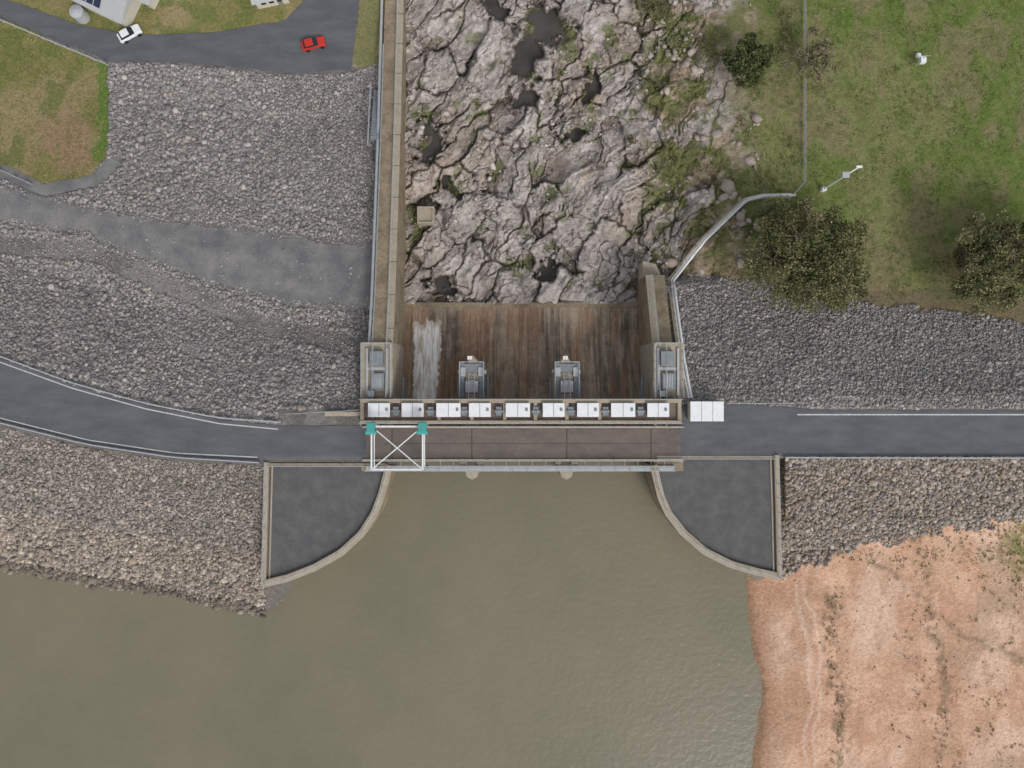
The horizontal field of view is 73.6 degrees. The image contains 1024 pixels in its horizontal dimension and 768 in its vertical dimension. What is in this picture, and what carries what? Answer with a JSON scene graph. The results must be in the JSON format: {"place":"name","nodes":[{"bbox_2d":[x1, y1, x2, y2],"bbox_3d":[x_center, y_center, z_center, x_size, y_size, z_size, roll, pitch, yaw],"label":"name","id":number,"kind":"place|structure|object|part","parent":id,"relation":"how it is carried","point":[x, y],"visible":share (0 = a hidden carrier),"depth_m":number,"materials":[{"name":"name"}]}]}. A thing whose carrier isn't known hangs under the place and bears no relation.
{"place":"outdoors","nodes":[
{"label":"outdoors","id":0,"kind":"place"},
{"bbox_2d":[0,158,121,195],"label":"gravel path","id":1,"kind":"structure","parent":0,"point":[105,170],"depth_m":125.32,"materials":[{"name":"grey gravel"}]},
{"bbox_2d":[0,0,359,73],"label":"access road","id":2,"kind":"structure","parent":0,"point":[276,47],"depth_m":129.79,"materials":[{"name":"grey asphalt"}]},
{"bbox_2d":[117,24,142,43],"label":"parked car","id":3,"kind":"object","parent":2,"relation":"on","point":[125,35],"visible":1,"depth_m":128.75,"materials":[{"name":"white paint"}]},
{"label":"windows","id":4,"kind":"part","parent":3,"relation":"part of","materials":[{"name":"black glass"}]},
{"bbox_2d":[301,36,325,52],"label":"parked car","id":5,"kind":"object","parent":2,"relation":"on","point":[308,44],"visible":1,"depth_m":128.84,"materials":[{"name":"red paint"}]},
{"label":"windows","id":6,"kind":"part","parent":5,"relation":"part of","materials":[{"name":"black glass"}]},
{"bbox_2d":[0,359,365,463],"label":"crest road","id":7,"kind":"structure","parent":0,"point":[30,399],"depth_m":116.92,"materials":[{"name":"grey asphalt"}]},
{"bbox_2d":[0,418,256,457],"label":"lane marking","id":8,"kind":"object","parent":7,"relation":"on","point":[126,445],"visible":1,"depth_m":116.90,"materials":[{"name":"paint"}]},
{"bbox_2d":[0,422,260,462],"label":"guard rail","id":9,"kind":"object","parent":7,"relation":"on","point":[122,449],"visible":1,"depth_m":116.25,"materials":[{"name":"metal"}]},
{"bbox_2d":[0,362,277,429],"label":"lane marking","id":10,"kind":"object","parent":7,"relation":"on","point":[138,406],"visible":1,"depth_m":116.90,"materials":[{"name":"paint"}]},
{"bbox_2d":[0,187,373,309],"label":"gravel track","id":11,"kind":"structure","parent":0,"point":[248,254],"depth_m":124.27,"materials":[{"name":"grey gravel"}]},
{"bbox_2d":[0,57,382,423],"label":"rockfill slope","id":12,"kind":"structure","parent":0,"point":[341,370],"depth_m":124.12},
{"bbox_2d":[367,85,371,146],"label":"stair rail","id":13,"kind":"object","parent":12,"relation":"on","point":[369,116],"visible":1,"depth_m":125.80,"materials":[{"name":"metal"}]},
{"bbox_2d":[0,461,761,767],"bbox_3d":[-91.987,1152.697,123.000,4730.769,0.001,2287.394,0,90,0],"label":"reservoir water","id":14,"kind":"structure","parent":0,"point":[512,619],"depth_m":123.00,"materials":[{"name":"brown liquid"}]},
{"bbox_2d":[401,377,460,425],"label":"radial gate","id":15,"kind":"structure","parent":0,"point":[403,391],"depth_m":120.20,"materials":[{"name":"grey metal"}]},
{"bbox_2d":[0,0,1023,767],"bbox_3d":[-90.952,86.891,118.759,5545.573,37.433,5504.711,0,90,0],"label":"ground","id":16,"kind":"structure","parent":0,"point":[790,618],"depth_m":128.24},
{"bbox_2d":[0,19,107,65],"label":"wire fence","id":17,"kind":"object","parent":16,"relation":"on","point":[51,41],"visible":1,"depth_m":128.87,"materials":[{"name":"metal"}]},
{"bbox_2d":[0,23,108,182],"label":"grass tufts","id":18,"kind":"object","parent":16,"relation":"on","point":[35,97],"visible":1,"depth_m":128.09,"materials":[{"name":"green plant"}]},
{"bbox_2d":[69,4,89,23],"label":"water tank","id":19,"kind":"object","parent":16,"relation":"on","point":[79,14],"visible":1,"depth_m":127.72,"materials":[{"name":"metal"}]},
{"bbox_2d":[75,0,141,26],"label":"walls","id":20,"kind":"structure","parent":16,"relation":"on","point":[131,13],"depth_m":129.02,"materials":[{"name":"beige paint"}]},
{"bbox_2d":[72,0,132,23],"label":"roof","id":21,"kind":"structure","parent":20,"relation":"on","point":[115,10],"depth_m":126.58,"materials":[{"name":"metal"}]},
{"bbox_2d":[83,0,100,7],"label":"solar panels","id":22,"kind":"object","parent":21,"relation":"attached to","point":[96,3],"visible":1,"depth_m":126.50,"materials":[{"name":"blue glass"}]},
{"bbox_2d":[0,426,265,617],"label":"riprap bank","id":23,"kind":"structure","parent":16,"relation":"on","point":[102,573],"depth_m":120.09,"materials":[{"name":"grey stone"}]},
{"bbox_2d":[0,356,281,422],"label":"guard rail","id":24,"kind":"object","parent":16,"relation":"on","point":[133,399],"visible":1,"depth_m":116.33,"materials":[{"name":"metal"}]},
{"bbox_2d":[138,0,158,9],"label":"garden shed","id":25,"kind":"structure","parent":16,"relation":"on","point":[152,4],"depth_m":128.75,"materials":[{"name":"metal"}]},
{"bbox_2d":[251,0,289,8],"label":"garden shed","id":26,"kind":"structure","parent":16,"relation":"on","point":[260,4],"depth_m":128.88,"materials":[{"name":"metal"}]},
{"bbox_2d":[284,409,359,415],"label":"handrail fence","id":27,"kind":"object","parent":16,"relation":"on","point":[333,413],"visible":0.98,"depth_m":116.65,"materials":[{"name":"metal"}]},
{"bbox_2d":[261,462,395,586],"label":"abutment platform","id":28,"kind":"structure","parent":16,"relation":"on","point":[317,516],"depth_m":117.25,"materials":[{"name":"concrete"}]},
{"bbox_2d":[370,90,381,144],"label":"concrete steps","id":29,"kind":"structure","parent":16,"relation":"on","point":[374,137],"depth_m":126.51,"materials":[{"name":"grey concrete"}]},
{"bbox_2d":[360,342,403,470],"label":"spillway abutment","id":30,"kind":"object","parent":16,"relation":"on","point":[379,355],"visible":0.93,"depth_m":117.12,"materials":[{"name":"concrete"}]},
{"bbox_2d":[367,0,382,397],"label":"drain pipe","id":31,"kind":"object","parent":30,"relation":"attached to","point":[376,178],"visible":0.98,"depth_m":123.96,"materials":[{"name":"metal"}]},
{"bbox_2d":[373,0,395,397],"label":"walkway slab","id":32,"kind":"structure","parent":30,"relation":"on","point":[381,295],"depth_m":124.11,"materials":[{"name":"concrete"}]},
{"bbox_2d":[371,44,383,397],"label":"handrail","id":33,"kind":"object","parent":32,"relation":"on","point":[378,204],"visible":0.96,"depth_m":122.39,"materials":[{"name":"metal"}]},
{"bbox_2d":[393,0,406,345],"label":"training wall","id":34,"kind":"structure","parent":16,"relation":"on","point":[399,327],"depth_m":128.17,"materials":[{"name":"concrete"}]},
{"bbox_2d":[385,0,403,397],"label":"wall coping","id":35,"kind":"object","parent":34,"relation":"on","point":[395,187],"depth_m":123.64,"materials":[{"name":"concrete"}]},
{"bbox_2d":[385,0,397,397],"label":"handrail","id":36,"kind":"object","parent":35,"relation":"on","point":[392,200],"visible":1,"depth_m":122.40,"materials":[{"name":"metal"}]},
{"bbox_2d":[386,13,403,328],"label":"coping joints","id":37,"kind":"object","parent":35,"relation":"attached to","point":[396,165],"visible":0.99,"depth_m":125.29,"materials":[{"name":"concrete"}]},
{"bbox_2d":[417,206,435,226],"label":"concrete block","id":38,"kind":"structure","parent":16,"relation":"on","point":[425,216],"depth_m":130.60,"materials":[{"name":"beige concrete"}]},
{"bbox_2d":[399,302,644,425],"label":"spillway chute","id":39,"kind":"object","parent":16,"relation":"on","point":[519,350],"visible":0.56,"depth_m":130.40,"materials":[{"name":"concrete"}]},
{"bbox_2d":[411,318,442,398],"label":"falling water","id":40,"kind":"structure","parent":39,"relation":"on","point":[426,340],"depth_m":129.41,"materials":[{"name":"white liquid"}]},
{"bbox_2d":[361,355,684,479],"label":"spillway bridge","id":41,"kind":"structure","parent":16,"relation":"on","point":[471,448],"depth_m":116.90,"materials":[{"name":"concrete"}]},
{"bbox_2d":[365,422,428,469],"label":"gantry crane","id":42,"kind":"object","parent":41,"relation":"on","point":[372,426],"visible":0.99,"depth_m":112.67,"materials":[{"name":"white paint"}]},
{"bbox_2d":[458,356,486,398],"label":"trunnion platform","id":43,"kind":"structure","parent":41,"relation":"attached to","point":[470,385],"depth_m":119.01,"materials":[{"name":"grey metal"}]},
{"bbox_2d":[358,399,682,423],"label":"hoist bridge","id":44,"kind":"structure","parent":41,"relation":"on","point":[528,411],"depth_m":115.50,"materials":[{"name":"concrete"}]},
{"bbox_2d":[552,356,580,398],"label":"trunnion platform","id":45,"kind":"structure","parent":41,"relation":"attached to","point":[567,385],"depth_m":119.20,"materials":[{"name":"grey metal"}]},
{"bbox_2d":[557,68,567,79],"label":"shrub","id":46,"kind":"object","parent":16,"relation":"on","point":[560,73],"visible":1,"depth_m":130.70,"materials":[{"name":"green plant"}]},
{"bbox_2d":[626,134,638,147],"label":"shrub","id":47,"kind":"object","parent":16,"relation":"on","point":[631,139],"visible":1,"depth_m":130.03,"materials":[{"name":"green plant"}]},
{"bbox_2d":[636,276,651,346],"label":"training wall","id":48,"kind":"structure","parent":16,"relation":"on","point":[645,337],"depth_m":126.22,"materials":[{"name":"concrete"}]},
{"bbox_2d":[645,275,661,397],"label":"wall coping","id":49,"kind":"object","parent":48,"relation":"on","point":[651,304],"depth_m":120.49,"materials":[{"name":"concrete"}]},
{"bbox_2d":[651,274,660,397],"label":"handrail","id":50,"kind":"object","parent":49,"relation":"on","point":[657,330],"visible":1,"depth_m":118.74,"materials":[{"name":"metal"}]},
{"bbox_2d":[637,261,659,281],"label":"end block","id":51,"kind":"structure","parent":16,"relation":"on","point":[645,268],"depth_m":126.60,"materials":[{"name":"concrete"}]},
{"bbox_2d":[634,0,666,21],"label":"shrub","id":52,"kind":"object","parent":16,"relation":"on","point":[655,8],"visible":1,"depth_m":129.62,"materials":[{"name":"green plant"}]},
{"bbox_2d":[639,342,683,470],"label":"spillway abutment","id":53,"kind":"object","parent":16,"relation":"on","point":[670,377],"visible":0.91,"depth_m":117.12,"materials":[{"name":"concrete"}]},
{"bbox_2d":[653,275,673,397],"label":"walkway slab","id":54,"kind":"structure","parent":53,"relation":"on","point":[662,309],"depth_m":121.12,"materials":[{"name":"concrete"}]},
{"bbox_2d":[643,0,762,268],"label":"river boulders","id":55,"kind":"object","parent":16,"relation":"on","point":[727,186],"visible":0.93,"depth_m":128.87,"materials":[{"name":"grey stone"}]},
{"bbox_2d":[687,401,723,420],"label":"control hut","id":56,"kind":"object","parent":16,"relation":"on","point":[705,411],"visible":1,"depth_m":114.38,"materials":[{"name":"white paint"}]},
{"bbox_2d":[644,455,781,579],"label":"abutment platform","id":57,"kind":"structure","parent":16,"relation":"on","point":[725,510],"depth_m":117.25,"materials":[{"name":"concrete"}]},
{"bbox_2d":[625,0,800,290],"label":"bank scrub","id":58,"kind":"object","parent":16,"relation":"on","point":[788,41],"visible":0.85,"depth_m":129.19,"materials":[{"name":"green plant"}]},
{"bbox_2d":[667,193,795,397],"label":"pipe walkway","id":59,"kind":"structure","parent":16,"relation":"on","point":[684,263],"depth_m":126.26,"materials":[{"name":"metal"}]},
{"bbox_2d":[722,31,778,88],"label":"gum tree","id":60,"kind":"object","parent":16,"relation":"on","point":[741,64],"visible":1,"depth_m":123.30,"materials":[{"name":"green plant"}]},
{"bbox_2d":[793,10,806,194],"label":"wire fence","id":61,"kind":"object","parent":16,"relation":"on","point":[805,124],"visible":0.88,"depth_m":127.31,"materials":[{"name":"metal"}]},
{"bbox_2d":[740,192,873,313],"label":"gum tree","id":62,"kind":"object","parent":16,"relation":"on","point":[808,266],"visible":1,"depth_m":116.32,"materials":[{"name":"green plant"}]},
{"bbox_2d":[779,25,838,83],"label":"sparse gum tree","id":63,"kind":"object","parent":16,"relation":"on","point":[822,50],"visible":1,"depth_m":123.29,"materials":[{"name":"green plant"}]},
{"bbox_2d":[820,165,861,191],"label":"solar light pole","id":64,"kind":"object","parent":16,"relation":"on","point":[845,175],"visible":1,"depth_m":118.11,"materials":[{"name":"grey metal"}]},
{"bbox_2d":[745,0,1023,299],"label":"grass tufts","id":65,"kind":"object","parent":16,"relation":"on","point":[912,89],"visible":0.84,"depth_m":128.13,"materials":[{"name":"green plant"}]},
{"bbox_2d":[757,543,1023,767],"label":"beach stones","id":66,"kind":"object","parent":16,"relation":"on","point":[875,667],"visible":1,"depth_m":121.70,"materials":[{"name":"brown stone"}]},
{"bbox_2d":[780,455,1023,579],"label":"riprap bank","id":67,"kind":"structure","parent":16,"relation":"on","point":[1004,472],"depth_m":118.58,"materials":[{"name":"grey stone"}]},
{"bbox_2d":[790,458,1023,566],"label":"riprap rocks","id":68,"kind":"object","parent":67,"relation":"on","point":[924,517],"visible":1,"depth_m":120.14,"materials":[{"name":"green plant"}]},
{"bbox_2d":[784,457,1023,458],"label":"guard rail","id":69,"kind":"object","parent":16,"relation":"on","point":[923,457],"visible":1,"depth_m":116.25,"materials":[{"name":"metal"}]},
{"bbox_2d":[819,512,1023,767],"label":"beach scrub","id":70,"kind":"object","parent":16,"relation":"on","point":[837,692],"visible":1,"depth_m":121.66,"materials":[{"name":"green plant"}]},
{"bbox_2d":[914,53,930,66],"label":"weather station","id":71,"kind":"object","parent":16,"relation":"on","point":[921,58],"visible":1,"depth_m":127.18,"materials":[{"name":"metal"}]},
{"bbox_2d":[949,208,1023,319],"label":"gum tree","id":72,"kind":"object","parent":16,"relation":"on","point":[977,260],"visible":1,"depth_m":117.33,"materials":[{"name":"green plant"}]},
{"bbox_2d":[1014,222,1023,285],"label":"gum tree","id":73,"kind":"object","parent":16,"relation":"on","point":[1022,230],"visible":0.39,"depth_m":118.86,"materials":[{"name":"green plant"}]},
{"bbox_2d":[486,377,551,425],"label":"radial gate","id":74,"kind":"structure","parent":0,"point":[487,387],"depth_m":120.22,"materials":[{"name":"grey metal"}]},
{"bbox_2d":[411,0,636,298],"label":"river water","id":75,"kind":"structure","parent":0,"point":[528,50],"depth_m":134.00,"materials":[{"name":"grey liquid"}]},
{"bbox_2d":[405,0,686,302],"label":"river boulders","id":76,"kind":"object","parent":75,"relation":"on","point":[492,166],"visible":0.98,"depth_m":132.16,"materials":[{"name":"grey stone"}]},
{"bbox_2d":[577,377,643,425],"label":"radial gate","id":77,"kind":"structure","parent":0,"point":[641,392],"depth_m":120.21,"materials":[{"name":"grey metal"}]},
{"bbox_2d":[661,270,1023,409],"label":"rockfill slope","id":78,"kind":"structure","parent":0,"point":[994,377],"depth_m":120.51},
{"bbox_2d":[679,405,1023,455],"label":"crest road","id":79,"kind":"structure","parent":0,"point":[751,430],"depth_m":116.92,"materials":[{"name":"grey asphalt"}]},
{"bbox_2d":[797,414,1023,414],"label":"lane marking","id":80,"kind":"object","parent":79,"relation":"on","point":[910,414],"visible":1,"depth_m":116.91,"materials":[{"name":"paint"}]}
]}

